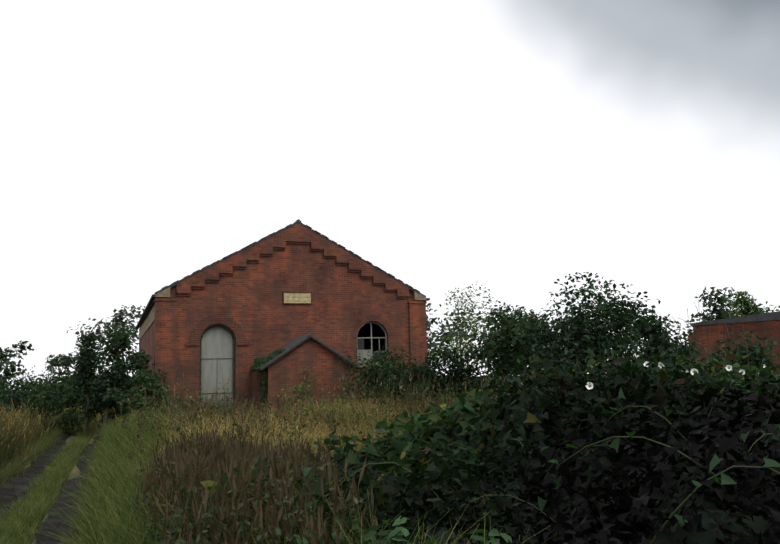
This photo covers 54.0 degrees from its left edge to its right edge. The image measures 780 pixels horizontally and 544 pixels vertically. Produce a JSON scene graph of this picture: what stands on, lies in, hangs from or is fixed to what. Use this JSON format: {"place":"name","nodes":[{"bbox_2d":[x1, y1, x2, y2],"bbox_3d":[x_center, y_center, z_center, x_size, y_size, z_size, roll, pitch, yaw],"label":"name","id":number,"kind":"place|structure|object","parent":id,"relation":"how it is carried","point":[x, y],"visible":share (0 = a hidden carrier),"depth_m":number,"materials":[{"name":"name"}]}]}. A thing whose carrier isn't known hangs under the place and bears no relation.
{"place":"outdoors","nodes":[
{"label":"outdoors","id":0,"kind":"place"},
{"bbox_2d":[0,376,531,543],"bbox_3d":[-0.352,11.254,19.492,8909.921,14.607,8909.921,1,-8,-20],"label":"ground","id":1,"kind":"structure","parent":0,"point":[74,469],"depth_m":16.67,"materials":[{"name":"green plant"}]},
{"bbox_2d":[0,341,33,391],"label":"tree","id":2,"kind":"object","parent":1,"relation":"on","point":[5,359],"visible":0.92,"depth_m":111.55,"materials":[{"name":"green plant"}]},
{"bbox_2d":[0,390,40,441],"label":"weeds","id":3,"kind":"object","parent":1,"relation":"on","point":[19,413],"visible":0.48,"depth_m":21.41,"materials":[{"name":"green plant"}]},
{"bbox_2d":[0,365,58,405],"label":"shrub","id":4,"kind":"object","parent":1,"relation":"on","point":[5,383],"visible":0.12,"depth_m":43.94,"materials":[{"name":"green plant"}]},
{"bbox_2d":[0,371,68,415],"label":"shrub","id":5,"kind":"object","parent":1,"relation":"on","point":[7,400],"visible":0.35,"depth_m":33.31,"materials":[{"name":"green plant"}]},
{"bbox_2d":[0,433,71,517],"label":"muddy path rut","id":6,"kind":"structure","parent":1,"relation":"on","point":[13,487],"depth_m":15.30,"materials":[{"name":"soil"}]},
{"bbox_2d":[0,403,80,468],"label":"rough grass","id":7,"kind":"structure","parent":1,"relation":"on","point":[8,435],"depth_m":19.02,"materials":[{"name":"plant"}]},
{"bbox_2d":[0,427,97,543],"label":"path grass","id":8,"kind":"structure","parent":1,"relation":"on","point":[14,527],"depth_m":12.34,"materials":[{"name":"green plant"}]},
{"bbox_2d":[12,369,90,433],"bbox_3d":[-12.180,4.685,27.620,2.826,2.382,3.618,1,-8,-20],"label":"shrub","id":9,"kind":"object","parent":1,"relation":"on","point":[57,397],"visible":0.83,"depth_m":27.47,"materials":[{"name":"green plant"}]},
{"bbox_2d":[0,427,106,543],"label":"path edge grass","id":10,"kind":"structure","parent":1,"relation":"on","point":[36,450],"depth_m":16.64,"materials":[{"name":"green plant"}]},
{"bbox_2d":[35,434,103,543],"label":"muddy path rut","id":11,"kind":"structure","parent":1,"relation":"on","point":[53,521],"depth_m":11.37,"materials":[{"name":"brown soil"}]},
{"bbox_2d":[44,353,94,382],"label":"tree","id":12,"kind":"object","parent":1,"relation":"on","point":[65,361],"visible":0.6,"depth_m":136.62,"materials":[{"name":"green plant"}]},
{"bbox_2d":[67,332,108,434],"bbox_3d":[-10.052,3.775,25.606,1.377,3.595,1.686,1,-8,-20],"label":"tall tree","id":13,"kind":"object","parent":1,"relation":"on","point":[87,360],"visible":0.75,"depth_m":25.39,"materials":[{"name":"green plant"}]},
{"bbox_2d":[67,305,144,391],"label":"tree","id":14,"kind":"object","parent":1,"relation":"on","point":[108,325],"visible":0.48,"depth_m":109.30,"materials":[{"name":"green plant"}]},
{"bbox_2d":[85,361,134,436],"bbox_3d":[-9.076,4.151,25.005,1.579,2.490,1.658,-5,-9,24],"label":"shrub","id":15,"kind":"object","parent":1,"relation":"on","point":[103,387],"visible":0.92,"depth_m":24.80,"materials":[{"name":"green plant"}]},
{"bbox_2d":[82,322,167,414],"bbox_3d":[-9.031,3.629,26.204,2.587,3.766,2.145,-8,-11,41],"label":"shrub","id":16,"kind":"object","parent":1,"relation":"on","point":[120,341],"visible":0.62,"depth_m":26.14,"materials":[{"name":"green plant"}]},
{"bbox_2d":[117,370,170,414],"bbox_3d":[-7.804,4.139,24.346,1.682,2.033,1.519,-8,-10,39],"label":"shrub","id":17,"kind":"object","parent":1,"relation":"on","point":[147,381],"visible":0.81,"depth_m":24.24,"materials":[{"name":"green plant"}]},
{"bbox_2d":[0,406,460,543],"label":"short green grass","id":18,"kind":"structure","parent":1,"relation":"on","point":[90,427],"depth_m":17.04,"materials":[{"name":"green plant"}]},
{"bbox_2d":[129,425,377,543],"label":"tall weeds","id":19,"kind":"object","parent":1,"relation":"on","point":[182,462],"visible":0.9,"depth_m":4.97,"materials":[{"name":"brown plant"}]},
{"bbox_2d":[1,384,519,443],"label":"grass","id":20,"kind":"structure","parent":1,"relation":"on","point":[97,417],"depth_m":25.19,"materials":[{"name":"green plant"}]},
{"bbox_2d":[138,303,384,400],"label":"engine house side walls","id":21,"kind":"structure","parent":1,"relation":"on","point":[146,342],"depth_m":34.08,"materials":[{"name":"red brick"}]},
{"bbox_2d":[139,303,154,340],"bbox_3d":[-6.227,2.466,36.068,10.070,0.650,15.000,1,-8,-20],"label":"engine house eaves band","id":22,"kind":"object","parent":21,"relation":"attached to","point":[148,321],"visible":0.25,"depth_m":32.92,"materials":[{"name":"beige stone"}]},
{"bbox_2d":[277,366,318,405],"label":"bush","id":23,"kind":"object","parent":1,"relation":"on","point":[301,391],"visible":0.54,"depth_m":24.79,"materials":[{"name":"green plant"}]},
{"bbox_2d":[126,394,485,471],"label":"tall dry grass","id":24,"kind":"structure","parent":1,"relation":"on","point":[323,429],"depth_m":15.20,"materials":[{"name":"yellow plant"}]},
{"bbox_2d":[100,485,511,543],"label":"nettle weeds","id":25,"kind":"object","parent":1,"relation":"on","point":[369,533],"visible":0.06,"depth_m":4.09,"materials":[{"name":"green plant"}]},
{"bbox_2d":[119,383,515,459],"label":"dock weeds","id":26,"kind":"object","parent":1,"relation":"on","point":[233,408],"visible":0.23,"depth_m":16.48,"materials":[{"name":"brown plant"}]},
{"bbox_2d":[115,373,528,443],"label":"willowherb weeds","id":27,"kind":"object","parent":1,"relation":"on","point":[290,413],"visible":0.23,"depth_m":17.75,"materials":[{"name":"green plant"}]},
{"bbox_2d":[24,405,620,543],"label":"path verge grass","id":28,"kind":"structure","parent":1,"relation":"on","point":[126,532],"depth_m":8.38,"materials":[{"name":"green plant"}]},
{"bbox_2d":[329,344,435,405],"bbox_3d":[0.157,3.724,26.112,3.636,2.706,3.621,-8,-10,40],"label":"shrub","id":29,"kind":"object","parent":1,"relation":"on","point":[392,371],"visible":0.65,"depth_m":25.64,"materials":[{"name":"green plant"}]},
{"bbox_2d":[426,303,447,356],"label":"tree","id":30,"kind":"object","parent":1,"relation":"on","point":[428,329],"depth_m":101.39,"materials":[{"name":"green plant"}]},
{"bbox_2d":[398,340,496,403],"bbox_3d":[1.987,3.577,25.338,3.397,2.596,2.663,-1,-8,-7],"label":"shrub","id":31,"kind":"object","parent":1,"relation":"on","point":[431,373],"visible":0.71,"depth_m":24.74,"materials":[{"name":"green plant"}]},
{"bbox_2d":[427,308,483,379],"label":"tree","id":32,"kind":"object","parent":1,"relation":"on","point":[450,332],"visible":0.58,"depth_m":115.59,"materials":[{"name":"green plant"}]},
{"bbox_2d":[141,347,779,543],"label":"hedge","id":33,"kind":"object","parent":1,"relation":"on","point":[730,417],"depth_m":5.80,"materials":[{"name":"green plant"}]},
{"bbox_2d":[429,284,492,392],"bbox_3d":[2.690,2.723,26.201,2.131,4.636,3.193,-7,-10,34],"label":"tree sapling","id":34,"kind":"object","parent":1,"relation":"on","point":[460,340],"visible":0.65,"depth_m":26.33,"materials":[{"name":"green plant"}]},
{"bbox_2d":[454,324,522,404],"bbox_3d":[3.352,3.223,24.605,2.576,3.125,2.517,1,-8,-20],"label":"shrub","id":35,"kind":"object","parent":1,"relation":"on","point":[481,350],"visible":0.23,"depth_m":24.52,"materials":[{"name":"green plant"}]},
{"bbox_2d":[477,306,544,377],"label":"tree","id":36,"kind":"object","parent":1,"relation":"on","point":[499,322],"visible":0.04,"depth_m":117.89,"materials":[{"name":"green plant"}]},
{"bbox_2d":[460,299,587,395],"bbox_3d":[4.168,2.605,22.613,3.527,3.813,3.453,1,-8,-20],"label":"tree","id":37,"kind":"object","parent":1,"relation":"on","point":[507,322],"visible":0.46,"depth_m":22.57,"materials":[{"name":"green plant"}]},
{"bbox_2d":[323,375,779,543],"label":"bramble mound","id":38,"kind":"object","parent":1,"relation":"on","point":[757,526],"visible":0.1,"depth_m":5.79,"materials":[{"name":"green plant"}]},
{"bbox_2d":[667,291,748,372],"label":"dead stems","id":39,"kind":"object","parent":38,"relation":"on","point":[709,335],"visible":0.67,"depth_m":11.62,"materials":[{"name":"brown plant"}]},
{"bbox_2d":[507,272,664,384],"bbox_3d":[5.372,2.168,20.735,5.346,4.288,3.908,1,-8,-20],"label":"dark tree","id":40,"kind":"object","parent":1,"relation":"on","point":[583,327],"visible":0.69,"depth_m":20.36,"materials":[{"name":"green plant"}]},
{"bbox_2d":[605,328,645,361],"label":"tree","id":41,"kind":"object","parent":1,"relation":"on","point":[628,348],"depth_m":146.66,"materials":[{"name":"green plant"}]},
{"bbox_2d":[628,314,704,376],"bbox_3d":[7.715,2.847,22.247,3.048,3.284,2.696,1,-8,-20],"label":"bush","id":42,"kind":"object","parent":1,"relation":"on","point":[657,331],"visible":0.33,"depth_m":21.88,"materials":[{"name":"green plant"}]},
{"bbox_2d":[678,287,755,339],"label":"tree","id":43,"kind":"object","parent":1,"relation":"on","point":[721,301],"visible":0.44,"depth_m":95.59,"materials":[{"name":"green plant"}]},
{"bbox_2d":[675,329,779,378],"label":"bush","id":44,"kind":"object","parent":1,"relation":"on","point":[756,355],"visible":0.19,"depth_m":16.75,"materials":[{"name":"green plant"}]},
{"bbox_2d":[686,311,779,374],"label":"brick wall","id":45,"kind":"structure","parent":1,"relation":"on","point":[765,324],"depth_m":37.08,"materials":[{"name":"brick"}]},
{"bbox_2d":[721,290,768,318],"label":"tree","id":46,"kind":"object","parent":1,"relation":"on","point":[745,303],"visible":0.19,"depth_m":52.39,"materials":[{"name":"green plant"}]},
{"bbox_2d":[751,301,779,314],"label":"tree","id":47,"kind":"object","parent":1,"relation":"on","point":[768,309],"depth_m":106.55,"materials":[{"name":"green plant"}]},
{"bbox_2d":[158,244,413,410],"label":"brick wall","id":48,"kind":"structure","parent":0,"point":[249,299],"depth_m":28.31,"materials":[{"name":"red brick"}]},
{"bbox_2d":[199,325,234,404],"bbox_3d":[-6.141,3.705,27.201,1.270,3.645,0.100,1,-8,-20],"label":"door surround","id":49,"kind":"object","parent":48,"relation":"in","point":[225,328],"visible":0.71,"depth_m":27.32,"materials":[{"name":"red brick"}]},
{"bbox_2d":[201,327,232,412],"bbox_3d":[-6.161,3.700,27.257,1.320,3.670,0.042,1,-8,-20],"label":"door","id":50,"kind":"structure","parent":49,"relation":"in","point":[217,355],"depth_m":27.31,"materials":[{"name":"grey wood"}]},
{"bbox_2d":[185,315,249,345],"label":"brick arch","id":51,"kind":"structure","parent":48,"relation":"attached to","point":[233,325],"depth_m":27.31,"materials":[{"name":"red brick"}]},
{"bbox_2d":[135,219,429,330],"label":"roof","id":52,"kind":"structure","parent":48,"relation":"on","point":[147,309],"depth_m":28.83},
{"bbox_2d":[153,223,426,412],"bbox_3d":[-3.477,1.909,28.631,10.280,7.460,0.820,1,-8,-20],"label":"brick trim","id":53,"kind":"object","parent":48,"relation":"attached to","point":[165,333],"visible":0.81,"depth_m":28.29,"materials":[{"name":"red brick"}]},
{"bbox_2d":[283,291,311,303],"bbox_3d":[-3.443,0.962,28.475,1.110,0.470,0.075,1,-8,-20],"label":"plaque","id":54,"kind":"object","parent":48,"relation":"attached to","point":[294,297],"visible":1,"depth_m":28.45,"materials":[{"name":"beige stone"}]},
{"bbox_2d":[357,322,387,363],"bbox_3d":[-0.711,2.716,29.431,1.280,1.640,0.060,1,-8,-20],"label":"window frame","id":55,"kind":"object","parent":48,"relation":"in","point":[360,342],"visible":0.54,"depth_m":29.33,"materials":[{"name":"grey wood"}]},
{"bbox_2d":[351,315,394,366],"bbox_3d":[-0.685,2.641,29.366,1.760,1.990,0.320,1,-8,-20],"label":"window surround","id":56,"kind":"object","parent":48,"relation":"attached to","point":[360,322],"depth_m":29.36,"materials":[{"name":"red brick"}]},
{"bbox_2d":[252,337,349,410],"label":"porch walls","id":57,"kind":"structure","parent":0,"point":[284,370],"depth_m":26.38,"materials":[{"name":"red brick"}]},
{"bbox_2d":[250,334,358,370],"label":"porch roof","id":58,"kind":"structure","parent":57,"relation":"on","point":[292,344],"depth_m":26.47,"materials":[{"name":"grey tile"}]},
{"bbox_2d":[250,348,285,408],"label":"ivy on porch","id":59,"kind":"object","parent":58,"relation":"on","point":[261,362],"visible":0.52,"depth_m":26.14,"materials":[{"name":"green plant"}]},
{"bbox_2d":[0,0,779,390],"label":"sky","id":60,"kind":"structure","parent":0,"point":[512,149],"materials":[{"name":"white"}]},
{"bbox_2d":[200,362,779,543],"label":"bramble canes","id":61,"kind":"object","parent":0,"point":[614,444],"visible":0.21,"depth_m":5.09,"materials":[{"name":"green plant"}]}
]}

